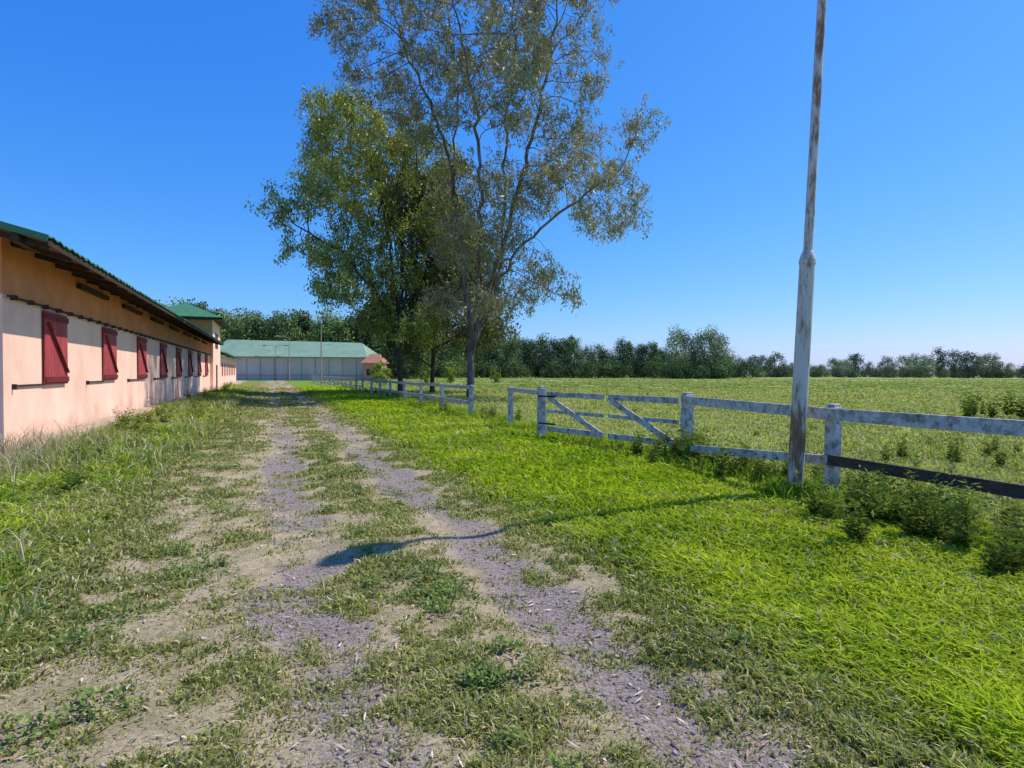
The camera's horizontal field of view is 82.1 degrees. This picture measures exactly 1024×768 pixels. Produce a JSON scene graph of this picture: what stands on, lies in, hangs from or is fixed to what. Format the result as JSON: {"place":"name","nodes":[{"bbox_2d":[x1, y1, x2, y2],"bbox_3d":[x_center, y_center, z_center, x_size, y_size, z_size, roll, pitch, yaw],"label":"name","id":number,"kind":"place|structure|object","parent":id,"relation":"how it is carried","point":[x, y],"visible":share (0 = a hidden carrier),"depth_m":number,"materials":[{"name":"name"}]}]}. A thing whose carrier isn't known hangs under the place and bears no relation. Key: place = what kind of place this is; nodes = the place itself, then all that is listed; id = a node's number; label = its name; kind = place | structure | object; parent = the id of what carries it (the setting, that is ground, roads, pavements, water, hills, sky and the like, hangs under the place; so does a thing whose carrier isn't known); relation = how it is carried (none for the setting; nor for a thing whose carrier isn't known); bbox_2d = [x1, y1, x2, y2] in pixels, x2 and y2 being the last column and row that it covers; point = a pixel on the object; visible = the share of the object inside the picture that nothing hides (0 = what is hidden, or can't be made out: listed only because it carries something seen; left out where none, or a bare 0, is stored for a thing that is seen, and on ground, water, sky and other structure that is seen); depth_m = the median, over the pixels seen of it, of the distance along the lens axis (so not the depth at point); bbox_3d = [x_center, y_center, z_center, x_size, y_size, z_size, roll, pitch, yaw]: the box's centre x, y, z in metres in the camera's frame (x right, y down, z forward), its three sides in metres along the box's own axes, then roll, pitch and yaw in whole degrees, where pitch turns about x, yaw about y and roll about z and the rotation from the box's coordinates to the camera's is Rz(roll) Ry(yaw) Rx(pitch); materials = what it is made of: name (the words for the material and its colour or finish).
{"place":"outdoors","nodes":[
{"label":"outdoors","id":0,"kind":"place"},
{"bbox_2d":[0,396,242,639],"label":"tall grass","id":1,"kind":"structure","parent":0,"point":[227,402],"depth_m":9.92,"materials":[{"name":"green plant"}]},
{"bbox_2d":[3,382,242,449],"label":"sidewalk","id":2,"kind":"structure","parent":0,"point":[106,419],"depth_m":18.47,"materials":[{"name":"concrete"}]},
{"bbox_2d":[185,319,211,343],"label":"tower upper wall","id":3,"kind":"structure","parent":0,"point":[205,326],"depth_m":53.29,"materials":[{"name":"beige paint"}]},
{"bbox_2d":[191,317,219,388],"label":"tower walls","id":4,"kind":"structure","parent":0,"point":[214,357],"depth_m":55.09,"materials":[{"name":"beige paint"}]},
{"bbox_2d":[0,374,1023,767],"bbox_3d":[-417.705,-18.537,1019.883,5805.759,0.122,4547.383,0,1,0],"label":"ground","id":5,"kind":"structure","parent":0,"point":[302,572],"depth_m":3.68,"materials":[{"name":"grey gravel"}]},
{"bbox_2d":[0,417,168,498],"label":"tall grass","id":6,"kind":"structure","parent":5,"relation":"on","point":[23,447],"depth_m":10.27,"materials":[{"name":"green plant"}]},
{"bbox_2d":[0,294,209,444],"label":"walls","id":7,"kind":"structure","parent":5,"relation":"on","point":[75,398],"depth_m":16.61,"materials":[{"name":"beige paint"}]},
{"bbox_2d":[0,237,209,353],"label":"walls","id":8,"kind":"structure","parent":7,"relation":"on","point":[26,275],"depth_m":16.00,"materials":[{"name":"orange paint"}]},
{"bbox_2d":[0,228,184,323],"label":"soffit","id":9,"kind":"structure","parent":8,"relation":"on","point":[54,250],"depth_m":12.67,"materials":[{"name":"brown wood"}]},
{"bbox_2d":[0,231,223,344],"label":"eaves timbers","id":10,"kind":"object","parent":8,"relation":"attached to","point":[20,241],"visible":0.89,"depth_m":16.71,"materials":[{"name":"wood"}]},
{"bbox_2d":[48,236,223,343],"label":"roof","id":11,"kind":"structure","parent":8,"relation":"on","point":[57,242],"depth_m":15.97,"materials":[{"name":"green metal"}]},
{"bbox_2d":[0,221,48,240],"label":"verge flashing","id":12,"kind":"object","parent":11,"relation":"attached to","point":[23,231],"visible":1,"depth_m":11.21,"materials":[{"name":"green metal"}]},
{"bbox_2d":[6,295,210,388],"bbox_3d":[-18.950,-1.288,32.846,0.115,2.000,44.801,0,1,-22],"label":"shutter rail","id":13,"kind":"object","parent":7,"relation":"attached to","point":[28,302],"visible":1,"depth_m":16.96,"materials":[{"name":"black metal"}]},
{"bbox_2d":[43,310,67,384],"bbox_3d":[-11.599,-0.897,14.961,0.030,1.795,1.708,0,1,-22],"label":"shutter","id":14,"kind":"object","parent":13,"relation":"attached to","point":[53,365],"visible":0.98,"depth_m":14.79,"materials":[{"name":"red paint"}]},
{"bbox_2d":[45,313,69,382],"bbox_3d":[-11.571,-0.892,14.973,0.120,1.685,1.720,0,1,-22],"label":"shutter brace","id":15,"kind":"object","parent":14,"relation":"attached to","point":[52,332],"visible":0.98,"depth_m":14.91,"materials":[{"name":"red wood"}]},
{"bbox_2d":[103,326,116,379],"bbox_3d":[-13.670,-1.014,20.001,0.030,1.762,1.708,0,1,-22],"label":"shutter","id":16,"kind":"object","parent":13,"relation":"attached to","point":[108,367],"visible":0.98,"depth_m":19.83,"materials":[{"name":"red paint"}]},
{"bbox_2d":[104,328,118,378],"bbox_3d":[-13.642,-1.009,20.013,0.120,1.652,1.720,0,1,-22],"label":"shutter brace","id":17,"kind":"object","parent":16,"relation":"attached to","point":[112,332],"visible":0.94,"depth_m":19.96,"materials":[{"name":"red wood"}]},
{"bbox_2d":[138,336,146,378],"bbox_3d":[-15.741,-1.108,25.042,0.030,1.773,1.708,0,1,-22],"label":"shutter","id":18,"kind":"object","parent":13,"relation":"attached to","point":[141,368],"visible":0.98,"depth_m":24.77,"materials":[{"name":"red paint"}]},
{"bbox_2d":[139,338,147,377],"bbox_3d":[-15.713,-1.103,25.053,0.120,1.663,1.720,0,1,-22],"label":"shutter brace","id":19,"kind":"object","parent":18,"relation":"attached to","point":[144,360],"visible":0.98,"depth_m":25.00,"materials":[{"name":"red wood"}]},
{"bbox_2d":[161,342,166,377],"bbox_3d":[-17.812,-1.196,30.082,0.030,1.795,1.708,0,1,-22],"label":"shutter","id":20,"kind":"object","parent":13,"relation":"attached to","point":[163,369],"visible":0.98,"depth_m":29.85,"materials":[{"name":"red paint"}]},
{"bbox_2d":[161,343,167,376],"bbox_3d":[-17.784,-1.191,30.094,0.120,1.685,1.720,0,1,-22],"label":"shutter brace","id":21,"kind":"object","parent":20,"relation":"attached to","point":[166,346],"visible":0.93,"depth_m":30.03,"materials":[{"name":"red wood"}]},
{"bbox_2d":[177,347,181,376],"bbox_3d":[-19.883,-1.310,35.122,0.030,1.766,1.708,0,1,-22],"label":"shutter","id":22,"kind":"object","parent":13,"relation":"attached to","point":[178,368],"visible":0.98,"depth_m":34.74,"materials":[{"name":"red paint"}]},
{"bbox_2d":[177,348,182,375],"bbox_3d":[-19.855,-1.305,35.134,0.120,1.656,1.720,0,1,-22],"label":"shutter brace","id":23,"kind":"object","parent":22,"relation":"attached to","point":[179,349],"visible":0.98,"depth_m":35.04,"materials":[{"name":"red wood"}]},
{"bbox_2d":[189,350,192,376],"bbox_3d":[-21.954,-1.401,40.163,0.030,1.784,1.708,0,1,-22],"label":"shutter","id":24,"kind":"object","parent":13,"relation":"attached to","point":[190,369],"visible":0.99,"depth_m":39.92,"materials":[{"name":"red paint"}]},
{"bbox_2d":[189,351,193,375],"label":"shutter brace","id":25,"kind":"object","parent":24,"relation":"attached to","point":[191,363],"visible":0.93,"depth_m":40.17,"materials":[{"name":"red wood"}]},
{"bbox_2d":[198,353,200,375],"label":"shutter","id":26,"kind":"object","parent":13,"relation":"attached to","point":[199,370],"visible":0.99,"depth_m":44.97,"materials":[{"name":"red paint"}]},
{"bbox_2d":[205,355,207,375],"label":"shutter","id":27,"kind":"object","parent":13,"relation":"attached to","point":[206,364],"visible":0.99,"depth_m":49.91,"materials":[{"name":"red paint"}]},
{"bbox_2d":[0,381,234,494],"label":"verge weeds","id":28,"kind":"object","parent":5,"relation":"on","point":[76,478],"visible":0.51,"depth_m":14.69,"materials":[{"name":"green plant"}]},
{"bbox_2d":[182,317,228,386],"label":"tower dark trim","id":29,"kind":"structure","parent":5,"relation":"on","point":[221,322],"depth_m":56.29,"materials":[{"name":"brown wood"}]},
{"bbox_2d":[166,303,229,325],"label":"tower roof","id":30,"kind":"structure","parent":29,"relation":"on","point":[185,310],"depth_m":53.09,"materials":[{"name":"green metal"}]},
{"bbox_2d":[220,355,235,385],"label":"wing walls","id":31,"kind":"structure","parent":5,"relation":"on","point":[228,378],"depth_m":73.76,"materials":[{"name":"beige paint"}]},
{"bbox_2d":[222,363,234,375],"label":"wing shutters","id":32,"kind":"object","parent":31,"relation":"attached to","point":[227,369],"visible":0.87,"depth_m":74.66,"materials":[{"name":"red wood"}]},
{"bbox_2d":[220,351,241,359],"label":"wing roof","id":33,"kind":"structure","parent":31,"relation":"on","point":[226,354],"depth_m":75.22,"materials":[{"name":"green metal"}]},
{"bbox_2d":[262,345,288,379],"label":"street lamp","id":34,"kind":"object","parent":5,"relation":"on","point":[275,357],"visible":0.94,"depth_m":117.86,"materials":[{"name":"metal"}]},
{"bbox_2d":[275,335,289,380],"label":"street lamp","id":35,"kind":"object","parent":5,"relation":"on","point":[289,357],"visible":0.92,"depth_m":107.90,"materials":[{"name":"metal"}]},
{"bbox_2d":[220,340,376,380],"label":"long shed","id":36,"kind":"structure","parent":5,"relation":"on","point":[339,359],"depth_m":117.98,"materials":[{"name":"metal"}]},
{"bbox_2d":[156,296,444,378],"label":"distant tree line","id":37,"kind":"object","parent":5,"relation":"on","point":[298,327],"visible":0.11,"depth_m":157.03,"materials":[{"name":"green plant"}]},
{"bbox_2d":[301,314,321,384],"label":"street lamp","id":38,"kind":"object","parent":5,"relation":"on","point":[305,315],"visible":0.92,"depth_m":77.87,"materials":[{"name":"metal"}]},
{"bbox_2d":[244,79,478,393],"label":"eucalyptus tree","id":39,"kind":"object","parent":5,"relation":"on","point":[330,175],"visible":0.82,"depth_m":42.89,"materials":[{"name":"green plant"}]},
{"bbox_2d":[363,363,386,379],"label":"walls","id":40,"kind":"structure","parent":5,"relation":"on","point":[366,366],"depth_m":113.97,"materials":[{"name":"paint"}]},
{"bbox_2d":[361,354,388,362],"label":"roof","id":41,"kind":"structure","parent":40,"relation":"on","point":[372,358],"depth_m":114.90,"materials":[{"name":"tile"}]},
{"bbox_2d":[368,360,500,382],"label":"garden shrubs","id":42,"kind":"object","parent":5,"relation":"on","point":[449,375],"visible":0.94,"depth_m":89.97,"materials":[{"name":"green plant"}]},
{"bbox_2d":[362,161,522,392],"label":"casuarina tree","id":43,"kind":"object","parent":5,"relation":"on","point":[461,331],"visible":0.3,"depth_m":45.04,"materials":[{"name":"green plant"}]},
{"bbox_2d":[0,432,974,767],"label":"fallen leaves","id":44,"kind":"object","parent":5,"relation":"on","point":[406,692],"visible":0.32,"depth_m":2.87,"materials":[{"name":"brown plant"}]},
{"bbox_2d":[306,0,671,397],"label":"eucalyptus tree","id":45,"kind":"object","parent":5,"relation":"on","point":[540,62],"visible":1,"depth_m":36.81,"materials":[{"name":"green plant"}]},
{"bbox_2d":[0,423,1022,767],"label":"clover patch","id":46,"kind":"object","parent":5,"relation":"on","point":[498,671],"visible":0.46,"depth_m":3.82,"materials":[{"name":"green plant"}]},
{"bbox_2d":[0,384,1023,767],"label":"grass","id":47,"kind":"structure","parent":5,"relation":"on","point":[928,646],"depth_m":4.49,"materials":[{"name":"green plant"}]},
{"bbox_2d":[389,323,762,378],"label":"distant tree line","id":48,"kind":"object","parent":5,"relation":"on","point":[545,359],"visible":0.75,"depth_m":205.99,"materials":[{"name":"green plant"}]},
{"bbox_2d":[537,386,693,451],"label":"wooden gate","id":49,"kind":"structure","parent":5,"relation":"on","point":[687,413],"depth_m":12.31,"materials":[{"name":"white paint"}]},
{"bbox_2d":[311,377,1023,392],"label":"pasture tufts","id":50,"kind":"object","parent":5,"relation":"on","point":[869,384],"visible":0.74,"depth_m":90.41,"materials":[{"name":"green plant"}]},
{"bbox_2d":[312,375,1023,498],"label":"paddock fence","id":51,"kind":"object","parent":5,"relation":"on","point":[833,416],"visible":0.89,"depth_m":7.29,"materials":[{"name":"white paint"}]},
{"bbox_2d":[342,384,1023,575],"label":"bushes","id":52,"kind":"object","parent":5,"relation":"on","point":[960,520],"visible":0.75,"depth_m":5.85,"materials":[{"name":"green plant"}]},
{"bbox_2d":[439,386,1023,480],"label":"paddock weeds","id":53,"kind":"object","parent":5,"relation":"on","point":[927,441],"visible":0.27,"depth_m":13.65,"materials":[{"name":"green plant"}]},
{"bbox_2d":[787,0,825,490],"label":"light pole","id":54,"kind":"object","parent":5,"relation":"on","point":[800,383],"visible":0.83,"depth_m":7.42,"materials":[{"name":"paint"}]},
{"bbox_2d":[727,346,1023,377],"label":"distant tree line","id":55,"kind":"object","parent":5,"relation":"on","point":[920,369],"visible":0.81,"depth_m":282.03,"materials":[{"name":"green plant"}]},
{"bbox_2d":[878,387,1023,465],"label":"field shrubs","id":56,"kind":"object","parent":5,"relation":"on","point":[969,409],"visible":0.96,"depth_m":20.36,"materials":[{"name":"green plant"}]},
{"bbox_2d":[0,0,1023,374],"label":"sky","id":57,"kind":"structure","parent":0,"point":[136,136],"materials":[{"name":"blue"}]},
{"bbox_2d":[385,395,985,525],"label":"tall grass","id":58,"kind":"structure","parent":0,"point":[781,486],"depth_m":9.71,"materials":[{"name":"green plant"}]}
]}

